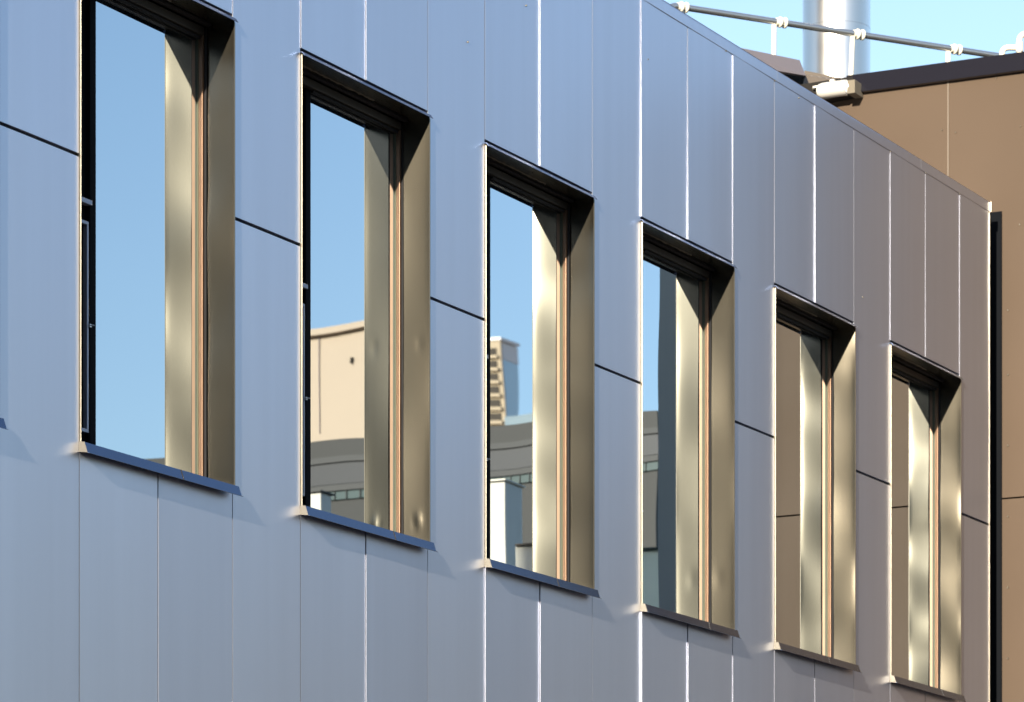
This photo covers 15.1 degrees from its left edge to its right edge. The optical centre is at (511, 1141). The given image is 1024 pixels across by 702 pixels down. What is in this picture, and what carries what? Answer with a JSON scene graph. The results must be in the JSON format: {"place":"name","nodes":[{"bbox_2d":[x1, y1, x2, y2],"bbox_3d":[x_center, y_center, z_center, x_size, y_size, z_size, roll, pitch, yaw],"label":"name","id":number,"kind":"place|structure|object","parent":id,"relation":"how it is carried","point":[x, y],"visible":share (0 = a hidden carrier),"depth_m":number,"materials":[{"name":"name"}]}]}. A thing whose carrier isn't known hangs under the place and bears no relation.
{"place":"outdoors","nodes":[
{"label":"outdoors","id":0,"kind":"place"},
{"bbox_2d":[0,0,990,701],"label":"office building","id":1,"kind":"structure","parent":0,"point":[494,350],"depth_m":22.23,"materials":[{"name":"metal"}]},
{"bbox_2d":[0,418,8,429],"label":"window","id":2,"kind":"structure","parent":1,"relation":"in","point":[2,423],"depth_m":18.00,"materials":[{"name":"metal"}]},
{"bbox_2d":[73,0,242,496],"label":"window","id":3,"kind":"structure","parent":1,"relation":"in","point":[148,240],"depth_m":19.61,"materials":[{"name":"brown metal"}]},
{"bbox_2d":[295,52,436,551],"bbox_3d":[-0.873,-4.540,21.174,0.295,2.460,1.431,0,0,27],"label":"window","id":4,"kind":"structure","parent":1,"relation":"in","point":[364,244],"depth_m":21.48,"materials":[{"name":"brown metal"}]},
{"bbox_2d":[480,142,601,598],"bbox_3d":[0.089,-4.540,23.040,0.295,2.460,1.431,0,0,27],"label":"window","id":5,"kind":"structure","parent":1,"relation":"in","point":[539,349],"depth_m":23.39,"materials":[{"name":"brown metal"}]},
{"bbox_2d":[636,220,739,637],"bbox_3d":[1.052,-4.540,24.907,0.295,2.460,1.431,0,0,27],"label":"window","id":6,"kind":"structure","parent":1,"relation":"in","point":[678,409],"depth_m":25.28,"materials":[{"name":"brown metal"}]},
{"bbox_2d":[769,286,860,672],"bbox_3d":[2.014,-4.540,26.773,0.295,2.460,1.431,0,0,27],"label":"window","id":7,"kind":"structure","parent":1,"relation":"in","point":[814,437],"depth_m":27.19,"materials":[{"name":"brown metal"}]},
{"bbox_2d":[886,343,965,701],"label":"window","id":8,"kind":"structure","parent":1,"relation":"in","point":[925,484],"depth_m":29.09,"materials":[{"name":"brown metal"}]},
{"bbox_2d":[664,0,1023,71],"label":"sky","id":9,"kind":"structure","parent":0,"point":[985,25],"materials":[{"name":"blue"}]},
{"label":"ground","id":10,"kind":"structure","parent":0,"visible":0},
{"bbox_2d":[831,52,1023,701],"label":"brown building","id":11,"kind":"structure","parent":10,"relation":"on","point":[961,122],"depth_m":30.07,"materials":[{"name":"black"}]},
{"bbox_2d":[742,48,852,102],"bbox_3d":[2.090,-8.479,31.091,1.416,0.528,1.626,0,0,3],"label":"roof canopy","id":12,"kind":"object","parent":11,"relation":"attached to","point":[792,69],"visible":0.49,"depth_m":30.82,"materials":[{"name":"grey metal"}]},
{"bbox_2d":[671,1,998,74],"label":"roof railing","id":13,"kind":"object","parent":11,"relation":"on","point":[785,22],"visible":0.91,"depth_m":32.27,"materials":[{"name":"grey metal"}]},
{"bbox_2d":[803,0,869,77],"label":"flue stack","id":14,"kind":"object","parent":11,"relation":"on","point":[824,53],"visible":0.24,"depth_m":36.22,"materials":[{"name":"silver metal"}]},
{"bbox_2d":[816,79,862,98],"bbox_3d":[2.609,-8.315,30.624,0.328,0.143,0.292,0,0,27],"label":"floodlight","id":15,"kind":"object","parent":11,"relation":"attached to","point":[835,88],"visible":0.97,"depth_m":30.51,"materials":[{"name":"white metal"}]},
{"bbox_2d":[999,31,1023,54],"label":"conduit pipe","id":16,"kind":"object","parent":11,"relation":"on","point":[1018,47],"visible":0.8,"depth_m":30.69,"materials":[{"name":"beige plastic"}]}
]}

